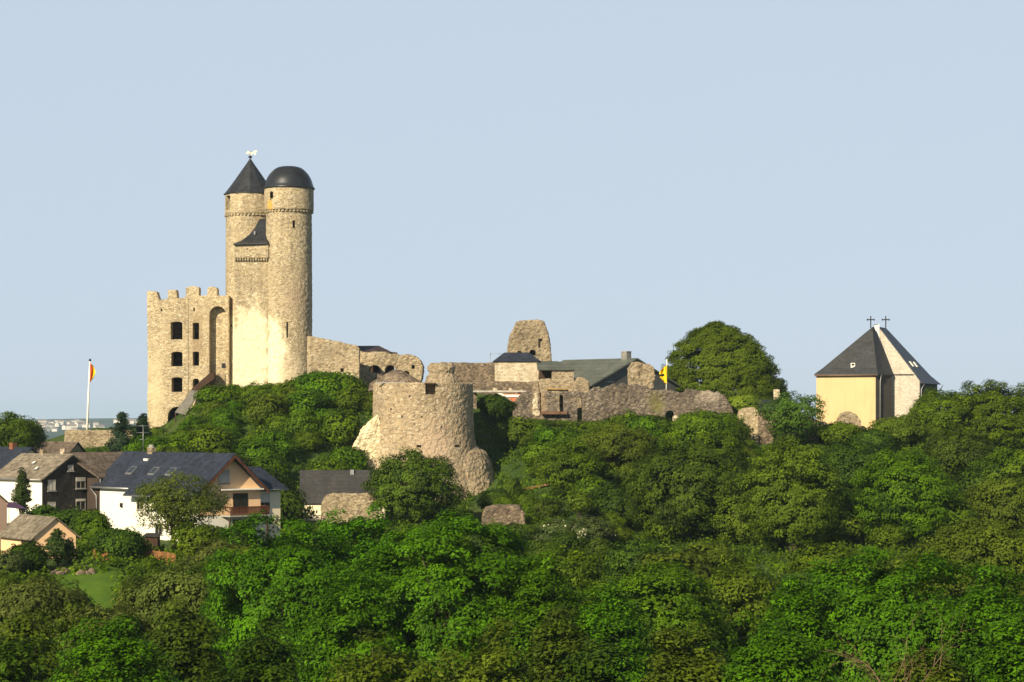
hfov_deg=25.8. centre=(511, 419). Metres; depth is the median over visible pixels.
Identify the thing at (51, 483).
window
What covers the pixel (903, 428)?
shrub tree
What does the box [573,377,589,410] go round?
garden wall
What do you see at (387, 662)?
shrub tree
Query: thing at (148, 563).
shrub
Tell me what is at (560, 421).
shrub
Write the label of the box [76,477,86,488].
window
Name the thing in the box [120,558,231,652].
deciduous tree
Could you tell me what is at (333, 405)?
shrub
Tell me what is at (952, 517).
shrub
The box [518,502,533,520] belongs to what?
shrub
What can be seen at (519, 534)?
shrub
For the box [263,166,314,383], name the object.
round tower
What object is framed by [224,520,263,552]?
shrub
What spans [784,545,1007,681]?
deciduous tree
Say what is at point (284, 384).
shrub
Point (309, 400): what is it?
shrub
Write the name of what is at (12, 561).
shrub
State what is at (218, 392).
shrub
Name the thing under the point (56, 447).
grey roofed house
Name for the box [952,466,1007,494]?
shrub
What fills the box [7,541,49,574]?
shrub
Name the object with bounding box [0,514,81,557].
garage
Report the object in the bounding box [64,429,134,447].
terrace wall
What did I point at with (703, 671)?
shrub tree
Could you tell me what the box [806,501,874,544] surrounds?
shrub
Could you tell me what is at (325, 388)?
shrub
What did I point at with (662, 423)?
shrub
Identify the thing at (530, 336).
ruined tower
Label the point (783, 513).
deciduous tree
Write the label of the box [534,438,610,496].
deciduous tree
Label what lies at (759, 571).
shrub
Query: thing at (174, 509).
deciduous tree
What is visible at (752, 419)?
ruined wall
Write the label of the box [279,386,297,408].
shrub
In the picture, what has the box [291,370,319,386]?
shrub
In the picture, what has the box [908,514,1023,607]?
deciduous tree
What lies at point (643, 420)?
shrub
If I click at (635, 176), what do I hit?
sky
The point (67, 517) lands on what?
shrub
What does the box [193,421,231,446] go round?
shrub
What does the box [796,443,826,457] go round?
shrub
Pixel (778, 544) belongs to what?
shrub
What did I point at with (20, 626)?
deciduous tree
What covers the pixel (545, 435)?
shrub
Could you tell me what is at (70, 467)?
window
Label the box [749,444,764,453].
shrub
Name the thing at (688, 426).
deciduous tree
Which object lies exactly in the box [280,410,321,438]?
shrub
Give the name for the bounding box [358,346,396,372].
shed
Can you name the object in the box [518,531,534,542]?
shrub
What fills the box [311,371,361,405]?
shrub
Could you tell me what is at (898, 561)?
shrub
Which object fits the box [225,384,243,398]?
shrub
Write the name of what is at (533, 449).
shrub
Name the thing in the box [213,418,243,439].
shrub
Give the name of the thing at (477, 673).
shrub tree
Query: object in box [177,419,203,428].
shrub
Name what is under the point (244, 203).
round tower
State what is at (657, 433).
shrub
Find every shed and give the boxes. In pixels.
[143,533,161,549]
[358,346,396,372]
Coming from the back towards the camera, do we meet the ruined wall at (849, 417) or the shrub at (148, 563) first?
the ruined wall at (849, 417)
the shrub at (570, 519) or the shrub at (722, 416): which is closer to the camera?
the shrub at (570, 519)
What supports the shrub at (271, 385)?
on the ground at (304, 458)
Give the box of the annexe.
[63,452,122,511]
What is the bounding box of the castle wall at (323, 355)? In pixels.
[307,336,359,380]
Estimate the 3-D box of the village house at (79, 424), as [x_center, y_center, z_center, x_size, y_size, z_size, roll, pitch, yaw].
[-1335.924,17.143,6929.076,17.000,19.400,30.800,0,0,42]
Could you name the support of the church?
on the ground at (304, 458)
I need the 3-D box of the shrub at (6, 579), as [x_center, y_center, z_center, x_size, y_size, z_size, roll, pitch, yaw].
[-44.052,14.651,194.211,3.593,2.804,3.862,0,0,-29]
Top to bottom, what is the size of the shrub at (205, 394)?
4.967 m
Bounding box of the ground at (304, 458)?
[0,394,1023,669]
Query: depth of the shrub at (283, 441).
315.50 m
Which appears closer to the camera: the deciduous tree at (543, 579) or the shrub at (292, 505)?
the deciduous tree at (543, 579)
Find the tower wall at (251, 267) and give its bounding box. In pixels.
[233,218,268,386]
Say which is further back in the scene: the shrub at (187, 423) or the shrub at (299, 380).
the shrub at (299, 380)
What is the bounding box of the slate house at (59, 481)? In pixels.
[0,449,96,522]
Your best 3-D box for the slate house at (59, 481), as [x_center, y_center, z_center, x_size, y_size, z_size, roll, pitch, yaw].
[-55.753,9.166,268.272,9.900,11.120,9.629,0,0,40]
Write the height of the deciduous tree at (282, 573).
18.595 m
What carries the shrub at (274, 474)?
on the ground at (304, 458)
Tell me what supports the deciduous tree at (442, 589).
on the ground at (304, 458)
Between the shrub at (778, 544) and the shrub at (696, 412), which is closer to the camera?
the shrub at (778, 544)
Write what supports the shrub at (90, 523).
on the ground at (304, 458)
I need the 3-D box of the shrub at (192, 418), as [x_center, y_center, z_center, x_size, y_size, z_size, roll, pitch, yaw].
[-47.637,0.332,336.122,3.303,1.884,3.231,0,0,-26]
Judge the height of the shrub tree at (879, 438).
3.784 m
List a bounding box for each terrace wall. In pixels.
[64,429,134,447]
[449,362,494,382]
[471,381,533,394]
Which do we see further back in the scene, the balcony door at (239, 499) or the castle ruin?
the castle ruin
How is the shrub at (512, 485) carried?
on the ground at (304, 458)
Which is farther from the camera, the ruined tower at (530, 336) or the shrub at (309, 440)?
the ruined tower at (530, 336)
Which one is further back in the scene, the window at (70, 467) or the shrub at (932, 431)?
the shrub at (932, 431)
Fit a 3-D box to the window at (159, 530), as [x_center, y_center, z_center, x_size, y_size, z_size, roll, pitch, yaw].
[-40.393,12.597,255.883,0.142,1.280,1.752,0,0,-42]
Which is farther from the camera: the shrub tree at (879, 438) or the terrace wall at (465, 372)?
the terrace wall at (465, 372)
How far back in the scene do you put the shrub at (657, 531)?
270.58 m
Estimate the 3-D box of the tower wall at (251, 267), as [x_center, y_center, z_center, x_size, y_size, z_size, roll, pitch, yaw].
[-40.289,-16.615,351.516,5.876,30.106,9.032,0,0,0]
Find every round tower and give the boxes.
[223,150,265,384]
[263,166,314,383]
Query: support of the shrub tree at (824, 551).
on the ground at (304, 458)
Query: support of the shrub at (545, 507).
on the ground at (304, 458)
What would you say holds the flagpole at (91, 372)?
on the ground at (304, 458)
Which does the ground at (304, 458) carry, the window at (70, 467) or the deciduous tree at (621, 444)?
the deciduous tree at (621, 444)
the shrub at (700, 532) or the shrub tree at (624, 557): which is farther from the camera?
the shrub at (700, 532)
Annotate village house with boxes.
[66,424,76,429]
[74,422,84,426]
[82,423,90,427]
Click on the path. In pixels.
(535, 486)
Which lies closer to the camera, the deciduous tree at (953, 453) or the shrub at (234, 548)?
the shrub at (234, 548)
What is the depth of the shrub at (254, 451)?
312.32 m
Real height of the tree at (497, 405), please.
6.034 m
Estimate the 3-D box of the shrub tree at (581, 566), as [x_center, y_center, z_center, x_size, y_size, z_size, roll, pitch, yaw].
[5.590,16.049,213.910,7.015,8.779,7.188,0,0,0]
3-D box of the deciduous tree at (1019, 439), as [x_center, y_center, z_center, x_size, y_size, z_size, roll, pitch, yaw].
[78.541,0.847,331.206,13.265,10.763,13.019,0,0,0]
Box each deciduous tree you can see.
[0,411,49,447]
[0,573,90,644]
[0,608,78,681]
[0,635,58,681]
[47,612,182,681]
[54,602,169,681]
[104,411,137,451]
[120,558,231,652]
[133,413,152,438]
[133,471,230,551]
[139,594,227,681]
[197,508,371,679]
[287,568,412,681]
[304,504,407,635]
[330,509,553,681]
[359,446,470,525]
[480,546,590,681]
[515,605,605,681]
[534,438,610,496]
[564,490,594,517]
[566,581,656,681]
[581,558,741,681]
[583,421,661,468]
[583,482,646,530]
[618,437,762,537]
[659,410,748,448]
[660,320,790,403]
[694,427,750,470]
[698,548,782,681]
[710,491,770,545]
[719,609,839,681]
[731,435,845,554]
[738,575,845,681]
[753,389,828,443]
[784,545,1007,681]
[821,439,885,490]
[842,446,963,538]
[907,387,975,439]
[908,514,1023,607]
[921,426,997,483]
[928,560,1023,681]
[945,379,1023,449]
[961,471,1023,534]
[967,446,1023,484]
[970,621,1023,681]
[1002,397,1023,450]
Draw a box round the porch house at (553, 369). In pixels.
[537,361,574,379]
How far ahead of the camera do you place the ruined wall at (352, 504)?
293.00 m
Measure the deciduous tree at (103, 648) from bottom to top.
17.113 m
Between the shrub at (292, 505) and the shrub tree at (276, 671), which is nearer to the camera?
the shrub tree at (276, 671)
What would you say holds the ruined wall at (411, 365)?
on the ground at (304, 458)
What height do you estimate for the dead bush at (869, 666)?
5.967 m
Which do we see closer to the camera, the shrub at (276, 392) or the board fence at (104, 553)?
the board fence at (104, 553)
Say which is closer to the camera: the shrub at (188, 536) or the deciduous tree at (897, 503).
the shrub at (188, 536)
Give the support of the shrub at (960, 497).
on the ground at (304, 458)
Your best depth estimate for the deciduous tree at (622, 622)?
154.95 m
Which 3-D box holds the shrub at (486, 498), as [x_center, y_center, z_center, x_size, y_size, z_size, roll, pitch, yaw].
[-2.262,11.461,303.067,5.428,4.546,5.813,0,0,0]
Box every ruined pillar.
[532,380,539,390]
[627,362,655,388]
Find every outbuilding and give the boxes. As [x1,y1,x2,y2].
[498,393,519,404]
[758,389,784,413]
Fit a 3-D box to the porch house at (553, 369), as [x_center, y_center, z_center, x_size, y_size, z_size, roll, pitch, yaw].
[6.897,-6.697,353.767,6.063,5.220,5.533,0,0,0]
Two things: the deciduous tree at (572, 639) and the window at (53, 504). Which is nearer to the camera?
the deciduous tree at (572, 639)
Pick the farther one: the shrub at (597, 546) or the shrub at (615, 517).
the shrub at (615, 517)
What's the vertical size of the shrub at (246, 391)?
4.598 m
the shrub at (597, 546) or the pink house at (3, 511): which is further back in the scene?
the shrub at (597, 546)
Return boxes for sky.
[0,0,1023,418]
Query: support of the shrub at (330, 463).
on the ground at (304, 458)
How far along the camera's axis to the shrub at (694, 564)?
216.22 m
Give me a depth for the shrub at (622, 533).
268.05 m
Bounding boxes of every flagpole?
[86,359,94,429]
[659,359,666,389]
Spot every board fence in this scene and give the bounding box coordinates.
[93,548,109,559]
[137,550,175,564]
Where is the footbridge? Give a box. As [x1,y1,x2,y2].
[473,388,525,408]
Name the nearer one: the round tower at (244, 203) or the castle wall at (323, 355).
the castle wall at (323, 355)
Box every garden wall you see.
[539,378,574,393]
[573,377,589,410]
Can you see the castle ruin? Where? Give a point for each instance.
(188, 340)
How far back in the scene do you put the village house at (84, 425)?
6875.99 m
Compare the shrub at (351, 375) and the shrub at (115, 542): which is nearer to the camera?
the shrub at (115, 542)
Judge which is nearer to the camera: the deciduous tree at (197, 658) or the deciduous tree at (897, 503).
the deciduous tree at (197, 658)
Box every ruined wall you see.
[320,493,378,524]
[360,351,423,387]
[481,504,525,525]
[737,407,758,444]
[758,413,827,444]
[837,411,860,427]
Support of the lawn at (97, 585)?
on the ground at (304, 458)
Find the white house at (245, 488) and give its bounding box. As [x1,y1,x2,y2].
[89,425,288,544]
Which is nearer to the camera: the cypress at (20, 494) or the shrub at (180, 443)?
the cypress at (20, 494)
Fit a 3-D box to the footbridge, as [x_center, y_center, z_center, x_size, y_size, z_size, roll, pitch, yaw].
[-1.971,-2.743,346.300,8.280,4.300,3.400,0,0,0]
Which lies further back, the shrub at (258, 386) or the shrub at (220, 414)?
the shrub at (258, 386)
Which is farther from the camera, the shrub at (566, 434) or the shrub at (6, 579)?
the shrub at (566, 434)
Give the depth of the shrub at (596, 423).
334.12 m
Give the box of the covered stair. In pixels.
[175,372,215,421]
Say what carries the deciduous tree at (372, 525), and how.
on the ground at (304, 458)
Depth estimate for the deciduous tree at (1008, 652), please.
123.28 m
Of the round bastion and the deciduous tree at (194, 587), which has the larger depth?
the round bastion
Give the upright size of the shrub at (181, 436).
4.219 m
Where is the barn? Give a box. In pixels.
[299,470,384,520]
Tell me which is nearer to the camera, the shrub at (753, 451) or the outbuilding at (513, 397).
the shrub at (753, 451)
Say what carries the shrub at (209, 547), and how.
on the ground at (304, 458)
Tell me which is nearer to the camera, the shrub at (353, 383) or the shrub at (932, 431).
the shrub at (932, 431)
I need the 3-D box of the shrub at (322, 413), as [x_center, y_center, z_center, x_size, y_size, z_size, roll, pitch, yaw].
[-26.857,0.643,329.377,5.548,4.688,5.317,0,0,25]
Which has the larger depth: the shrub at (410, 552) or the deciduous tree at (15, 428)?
the deciduous tree at (15, 428)
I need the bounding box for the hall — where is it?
[561,351,680,390]
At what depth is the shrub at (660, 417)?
334.74 m
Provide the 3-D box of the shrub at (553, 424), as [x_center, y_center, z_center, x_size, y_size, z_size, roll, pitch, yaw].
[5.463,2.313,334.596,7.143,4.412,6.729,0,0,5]
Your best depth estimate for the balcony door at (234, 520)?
253.56 m
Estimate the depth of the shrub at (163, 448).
303.80 m
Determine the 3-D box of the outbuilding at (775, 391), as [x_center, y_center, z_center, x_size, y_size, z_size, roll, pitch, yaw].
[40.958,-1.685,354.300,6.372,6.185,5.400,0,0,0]
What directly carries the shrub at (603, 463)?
on the ground at (304, 458)
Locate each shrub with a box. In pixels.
[0,550,30,576]
[0,572,21,587]
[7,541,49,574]
[22,503,58,515]
[33,646,71,679]
[34,592,95,653]
[47,616,151,654]
[50,504,86,533]
[73,508,114,542]
[81,526,154,560]
[109,574,169,629]
[120,433,159,451]
[121,444,146,451]
[132,558,162,574]
[136,434,178,449]
[149,427,164,434]
[155,436,197,452]
[156,445,190,451]
[167,522,233,556]
[168,424,196,437]
[169,431,189,442]
[170,555,198,573]
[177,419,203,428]
[184,416,201,424]
[185,423,237,452]
[186,562,203,575]
[191,385,235,412]
[191,544,273,598]
[192,537,236,565]
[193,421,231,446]
[198,400,229,421]
[204,448,254,466]
[205,405,241,425]
[209,384,245,404]
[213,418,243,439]
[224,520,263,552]
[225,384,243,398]
[225,400,243,414]
[231,437,287,462]
[235,433,263,448]
[238,380,267,406]
[243,392,293,427]
[244,383,272,399]
[248,451,295,485]
[253,429,299,461]
[253,463,293,486]
[261,382,276,389]
[261,412,290,434]
[269,388,287,404]
[269,488,317,524]
[271,382,287,391]
[276,379,296,391]
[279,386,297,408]
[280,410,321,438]
[282,387,331,416]
[284,373,316,390]
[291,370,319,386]
[293,369,356,405]
[293,426,323,452]
[305,455,350,469]
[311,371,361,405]
[313,408,342,436]
[317,408,366,445]
[324,446,371,469]
[326,399,345,410]
[327,371,363,396]
[333,384,368,413]
[343,375,367,400]
[358,391,372,412]
[386,541,435,566]
[475,488,513,510]
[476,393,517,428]
[479,529,530,557]
[488,492,519,505]
[495,476,523,495]
[497,415,536,447]
[506,522,539,539]
[514,493,539,504]
[517,440,553,466]
[518,419,532,445]
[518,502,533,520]
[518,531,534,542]
[523,539,564,557]
[527,453,547,477]
[528,497,566,521]
[529,420,569,440]
[530,418,560,438]
[532,427,562,443]
[533,516,577,542]
[544,530,591,554]
[546,517,576,525]
[552,428,581,443]
[556,419,573,427]
[562,421,584,429]
[563,579,668,621]
[564,419,593,433]
[566,515,615,546]
[571,474,611,494]
[576,427,598,443]
[578,505,603,516]
[583,537,614,559]
[587,419,606,431]
[595,459,606,475]
[596,420,612,427]
[597,510,628,527]
[602,413,632,427]
[608,522,633,546]
[609,408,638,429]
[615,462,637,482]
[626,414,662,433]
[628,546,720,618]
[637,415,670,430]
[640,505,693,543]
[650,420,668,433]
[650,428,684,448]
[681,407,705,419]
[687,518,723,538]
[694,412,733,419]
[702,562,781,621]
[723,410,753,439]
[727,394,763,413]
[741,444,759,457]
[742,453,754,469]
[744,439,756,445]
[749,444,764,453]
[749,526,787,547]
[770,568,851,613]
[782,456,823,482]
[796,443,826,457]
[801,476,852,506]
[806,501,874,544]
[838,487,859,511]
[866,521,911,549]
[872,554,922,602]
[911,498,979,545]
[922,427,948,447]
[946,519,993,539]
[950,490,983,516]
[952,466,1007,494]
[968,444,1010,469]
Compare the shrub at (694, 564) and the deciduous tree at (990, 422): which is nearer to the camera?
the shrub at (694, 564)
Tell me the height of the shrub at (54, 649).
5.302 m
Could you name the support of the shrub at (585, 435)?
on the ground at (304, 458)
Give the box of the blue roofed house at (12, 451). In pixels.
[0,443,37,468]
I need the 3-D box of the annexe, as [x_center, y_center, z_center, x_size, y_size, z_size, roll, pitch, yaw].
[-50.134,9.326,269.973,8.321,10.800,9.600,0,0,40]
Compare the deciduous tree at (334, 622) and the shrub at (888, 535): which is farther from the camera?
the shrub at (888, 535)
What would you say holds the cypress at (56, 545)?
on the ground at (304, 458)
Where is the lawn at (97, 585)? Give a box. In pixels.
[51,565,125,610]
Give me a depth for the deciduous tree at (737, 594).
180.32 m
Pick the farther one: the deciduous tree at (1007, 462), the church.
the church
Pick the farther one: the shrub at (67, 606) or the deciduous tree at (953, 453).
the deciduous tree at (953, 453)
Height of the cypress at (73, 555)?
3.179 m
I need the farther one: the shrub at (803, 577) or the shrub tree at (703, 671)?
the shrub at (803, 577)
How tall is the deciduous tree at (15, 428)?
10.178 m
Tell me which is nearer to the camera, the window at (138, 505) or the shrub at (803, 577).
the shrub at (803, 577)
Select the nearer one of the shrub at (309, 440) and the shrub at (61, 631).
the shrub at (61, 631)
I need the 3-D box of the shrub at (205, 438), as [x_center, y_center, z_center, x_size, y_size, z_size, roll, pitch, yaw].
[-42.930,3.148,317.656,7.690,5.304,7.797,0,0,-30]
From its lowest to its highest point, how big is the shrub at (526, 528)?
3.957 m
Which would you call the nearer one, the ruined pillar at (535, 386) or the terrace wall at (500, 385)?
the ruined pillar at (535, 386)
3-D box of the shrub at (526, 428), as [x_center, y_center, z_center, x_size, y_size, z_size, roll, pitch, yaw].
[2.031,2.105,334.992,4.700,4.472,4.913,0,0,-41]
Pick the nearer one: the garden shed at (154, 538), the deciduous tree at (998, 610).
the deciduous tree at (998, 610)
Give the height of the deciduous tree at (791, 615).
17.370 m
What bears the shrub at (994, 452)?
on the ground at (304, 458)
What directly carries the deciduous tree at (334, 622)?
on the ground at (304, 458)
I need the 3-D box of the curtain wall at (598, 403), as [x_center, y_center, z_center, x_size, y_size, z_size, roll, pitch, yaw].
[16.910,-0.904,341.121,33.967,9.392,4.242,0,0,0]
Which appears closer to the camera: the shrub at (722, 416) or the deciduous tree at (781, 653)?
the deciduous tree at (781, 653)
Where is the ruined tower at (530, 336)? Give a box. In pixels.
[507,319,551,360]
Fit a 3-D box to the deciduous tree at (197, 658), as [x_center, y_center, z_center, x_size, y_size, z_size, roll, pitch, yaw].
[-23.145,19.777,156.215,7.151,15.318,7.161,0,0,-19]
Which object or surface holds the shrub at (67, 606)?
on the ground at (304, 458)
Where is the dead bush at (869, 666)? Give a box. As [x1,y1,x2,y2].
[820,601,976,681]
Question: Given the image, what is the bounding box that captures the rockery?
[48,565,95,574]
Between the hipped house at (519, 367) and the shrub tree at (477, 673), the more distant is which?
the hipped house at (519, 367)
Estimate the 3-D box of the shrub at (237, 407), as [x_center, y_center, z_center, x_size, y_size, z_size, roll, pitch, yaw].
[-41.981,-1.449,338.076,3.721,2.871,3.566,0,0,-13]
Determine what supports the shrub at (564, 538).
on the ground at (304, 458)
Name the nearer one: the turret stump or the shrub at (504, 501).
the shrub at (504, 501)
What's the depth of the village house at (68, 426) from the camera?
6598.69 m
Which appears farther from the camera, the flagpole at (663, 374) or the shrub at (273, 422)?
the flagpole at (663, 374)
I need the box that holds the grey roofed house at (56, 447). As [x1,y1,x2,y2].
[32,441,85,453]
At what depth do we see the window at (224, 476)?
252.26 m
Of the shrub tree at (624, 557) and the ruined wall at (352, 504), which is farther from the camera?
the ruined wall at (352, 504)
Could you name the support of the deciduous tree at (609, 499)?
on the ground at (304, 458)
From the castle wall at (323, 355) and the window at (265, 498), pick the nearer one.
the window at (265, 498)
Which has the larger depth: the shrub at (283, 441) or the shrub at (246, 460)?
the shrub at (283, 441)
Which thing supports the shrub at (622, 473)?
on the ground at (304, 458)
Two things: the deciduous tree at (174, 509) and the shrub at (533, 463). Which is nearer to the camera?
the deciduous tree at (174, 509)
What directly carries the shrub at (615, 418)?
on the ground at (304, 458)
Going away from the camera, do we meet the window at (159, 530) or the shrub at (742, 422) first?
the window at (159, 530)
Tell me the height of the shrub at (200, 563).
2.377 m
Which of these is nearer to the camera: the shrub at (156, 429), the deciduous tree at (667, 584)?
the deciduous tree at (667, 584)
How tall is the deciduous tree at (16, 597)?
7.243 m
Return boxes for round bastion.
[352,370,494,500]
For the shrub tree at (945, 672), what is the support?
on the ground at (304, 458)
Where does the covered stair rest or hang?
on the ground at (304, 458)
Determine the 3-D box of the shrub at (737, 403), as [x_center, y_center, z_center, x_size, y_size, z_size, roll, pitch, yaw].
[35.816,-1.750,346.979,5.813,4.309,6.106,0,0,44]
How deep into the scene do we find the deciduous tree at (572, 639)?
137.16 m
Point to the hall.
(602, 373)
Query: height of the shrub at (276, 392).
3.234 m
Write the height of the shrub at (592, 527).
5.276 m
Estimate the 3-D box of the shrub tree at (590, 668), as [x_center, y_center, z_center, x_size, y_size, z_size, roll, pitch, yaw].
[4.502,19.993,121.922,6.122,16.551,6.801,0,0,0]
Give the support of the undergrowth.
on the ground at (304, 458)
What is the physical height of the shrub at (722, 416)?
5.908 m
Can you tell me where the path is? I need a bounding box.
[522,484,547,489]
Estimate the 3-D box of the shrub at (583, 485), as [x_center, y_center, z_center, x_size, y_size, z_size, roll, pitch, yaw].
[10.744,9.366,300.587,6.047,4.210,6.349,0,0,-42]
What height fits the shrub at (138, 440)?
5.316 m
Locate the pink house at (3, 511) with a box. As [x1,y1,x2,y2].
[0,495,8,549]
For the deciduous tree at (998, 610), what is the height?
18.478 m
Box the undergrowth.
[1,402,1023,676]
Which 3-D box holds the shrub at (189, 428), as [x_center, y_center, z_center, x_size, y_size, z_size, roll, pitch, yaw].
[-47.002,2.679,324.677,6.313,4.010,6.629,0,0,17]
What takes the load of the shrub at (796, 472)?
on the ground at (304, 458)
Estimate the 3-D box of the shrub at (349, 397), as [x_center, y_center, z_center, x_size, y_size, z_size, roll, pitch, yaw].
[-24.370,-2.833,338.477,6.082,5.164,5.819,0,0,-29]
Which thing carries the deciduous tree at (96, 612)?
on the ground at (304, 458)
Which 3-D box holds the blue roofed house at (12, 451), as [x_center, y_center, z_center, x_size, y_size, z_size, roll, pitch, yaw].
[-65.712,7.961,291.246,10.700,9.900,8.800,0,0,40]
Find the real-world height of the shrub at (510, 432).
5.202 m
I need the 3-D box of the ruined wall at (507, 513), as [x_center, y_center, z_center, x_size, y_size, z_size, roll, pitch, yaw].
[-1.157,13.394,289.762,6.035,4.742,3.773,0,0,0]
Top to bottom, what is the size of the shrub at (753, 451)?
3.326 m
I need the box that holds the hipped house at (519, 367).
[493,353,540,381]
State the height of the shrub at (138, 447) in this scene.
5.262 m
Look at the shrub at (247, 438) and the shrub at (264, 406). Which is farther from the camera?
the shrub at (264, 406)
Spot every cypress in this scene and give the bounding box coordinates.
[10,466,33,513]
[43,528,71,566]
[64,537,78,564]
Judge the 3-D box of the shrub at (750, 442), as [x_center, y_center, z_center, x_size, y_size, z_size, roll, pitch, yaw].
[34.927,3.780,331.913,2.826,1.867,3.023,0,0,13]
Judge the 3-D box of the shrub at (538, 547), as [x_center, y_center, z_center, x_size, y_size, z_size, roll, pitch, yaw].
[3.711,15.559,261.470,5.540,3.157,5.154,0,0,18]
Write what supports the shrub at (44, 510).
on the ground at (304, 458)
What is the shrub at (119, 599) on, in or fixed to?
on the ground at (304, 458)
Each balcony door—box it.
[233,493,247,506]
[233,519,247,527]
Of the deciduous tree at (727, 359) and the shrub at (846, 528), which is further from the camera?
the deciduous tree at (727, 359)
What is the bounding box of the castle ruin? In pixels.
[147,286,230,429]
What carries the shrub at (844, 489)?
on the ground at (304, 458)
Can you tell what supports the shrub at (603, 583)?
on the ground at (304, 458)
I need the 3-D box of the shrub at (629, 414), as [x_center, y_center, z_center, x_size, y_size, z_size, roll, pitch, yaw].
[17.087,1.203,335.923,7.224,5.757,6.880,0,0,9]
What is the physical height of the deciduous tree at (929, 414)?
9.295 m
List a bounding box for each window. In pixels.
[47,480,55,491]
[48,502,55,506]
[67,465,74,471]
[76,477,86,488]
[76,499,85,510]
[137,499,142,510]
[155,525,162,535]
[219,470,229,484]
[261,493,270,511]
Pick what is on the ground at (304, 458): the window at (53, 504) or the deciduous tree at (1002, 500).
the deciduous tree at (1002, 500)
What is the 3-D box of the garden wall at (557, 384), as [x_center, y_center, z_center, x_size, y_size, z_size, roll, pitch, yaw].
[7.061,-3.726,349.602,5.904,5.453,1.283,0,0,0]
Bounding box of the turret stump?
[425,362,458,382]
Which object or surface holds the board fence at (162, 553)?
on the ground at (304, 458)
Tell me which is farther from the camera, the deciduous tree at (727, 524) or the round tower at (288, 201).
the round tower at (288, 201)
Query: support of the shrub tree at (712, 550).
on the ground at (304, 458)
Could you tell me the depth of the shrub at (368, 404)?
337.49 m
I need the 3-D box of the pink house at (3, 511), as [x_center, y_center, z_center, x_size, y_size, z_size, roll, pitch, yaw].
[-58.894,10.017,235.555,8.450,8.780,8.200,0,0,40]
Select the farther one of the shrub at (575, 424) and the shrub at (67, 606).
the shrub at (575, 424)
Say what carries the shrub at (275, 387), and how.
on the ground at (304, 458)
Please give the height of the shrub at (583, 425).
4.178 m
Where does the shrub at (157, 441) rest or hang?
on the ground at (304, 458)
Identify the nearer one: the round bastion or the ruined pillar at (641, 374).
the round bastion
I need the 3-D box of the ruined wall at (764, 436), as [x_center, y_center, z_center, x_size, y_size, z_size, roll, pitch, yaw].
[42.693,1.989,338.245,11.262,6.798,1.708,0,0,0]
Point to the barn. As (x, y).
(317, 486)
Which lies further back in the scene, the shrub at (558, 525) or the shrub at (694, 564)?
the shrub at (558, 525)
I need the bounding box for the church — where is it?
[814,316,942,429]
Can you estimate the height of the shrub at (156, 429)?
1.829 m
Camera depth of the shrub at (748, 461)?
313.47 m
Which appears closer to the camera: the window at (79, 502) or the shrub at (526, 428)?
the window at (79, 502)
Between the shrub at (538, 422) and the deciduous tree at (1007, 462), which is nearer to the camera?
the deciduous tree at (1007, 462)
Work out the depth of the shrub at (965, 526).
254.77 m
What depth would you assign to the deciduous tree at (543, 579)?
156.13 m
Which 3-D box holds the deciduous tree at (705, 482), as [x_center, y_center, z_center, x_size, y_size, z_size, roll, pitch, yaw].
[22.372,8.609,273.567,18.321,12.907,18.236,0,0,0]
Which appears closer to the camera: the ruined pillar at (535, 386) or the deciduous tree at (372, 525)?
the deciduous tree at (372, 525)
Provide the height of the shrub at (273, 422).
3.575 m
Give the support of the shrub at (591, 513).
on the ground at (304, 458)
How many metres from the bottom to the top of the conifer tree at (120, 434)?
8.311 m
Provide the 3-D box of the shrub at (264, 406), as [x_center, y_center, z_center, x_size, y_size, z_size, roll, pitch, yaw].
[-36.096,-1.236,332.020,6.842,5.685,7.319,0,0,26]
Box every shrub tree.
[202,618,306,681]
[322,629,436,681]
[421,616,534,681]
[538,542,606,597]
[555,634,636,681]
[600,538,677,581]
[640,619,736,681]
[683,538,742,574]
[783,540,866,584]
[809,420,867,445]
[845,428,897,450]
[864,414,930,445]
[879,647,973,681]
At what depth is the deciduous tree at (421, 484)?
288.73 m
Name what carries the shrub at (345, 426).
on the ground at (304, 458)
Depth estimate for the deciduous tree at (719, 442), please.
310.76 m
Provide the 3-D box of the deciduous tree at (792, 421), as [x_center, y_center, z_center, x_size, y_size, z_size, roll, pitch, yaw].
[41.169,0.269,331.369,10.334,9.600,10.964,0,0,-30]
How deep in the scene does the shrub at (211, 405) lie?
335.65 m
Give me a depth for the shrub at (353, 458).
316.78 m
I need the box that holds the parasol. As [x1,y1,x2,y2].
[7,502,26,513]
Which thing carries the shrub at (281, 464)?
on the ground at (304, 458)
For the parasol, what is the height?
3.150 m
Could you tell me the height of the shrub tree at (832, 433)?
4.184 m
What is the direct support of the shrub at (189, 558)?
on the ground at (304, 458)
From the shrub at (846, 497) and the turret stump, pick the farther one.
the turret stump
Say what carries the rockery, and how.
on the lawn at (97, 585)
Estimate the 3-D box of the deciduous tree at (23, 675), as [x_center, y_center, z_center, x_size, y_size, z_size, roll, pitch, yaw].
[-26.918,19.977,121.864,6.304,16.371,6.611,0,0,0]
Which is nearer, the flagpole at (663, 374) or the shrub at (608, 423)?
the shrub at (608, 423)
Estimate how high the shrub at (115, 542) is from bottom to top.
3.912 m
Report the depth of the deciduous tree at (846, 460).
292.89 m
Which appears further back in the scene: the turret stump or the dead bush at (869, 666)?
the turret stump
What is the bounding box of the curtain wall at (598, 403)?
[512,383,733,423]
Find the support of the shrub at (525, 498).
on the ground at (304, 458)
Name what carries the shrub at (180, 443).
on the ground at (304, 458)
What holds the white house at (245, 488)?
on the ground at (304, 458)
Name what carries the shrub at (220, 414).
on the ground at (304, 458)

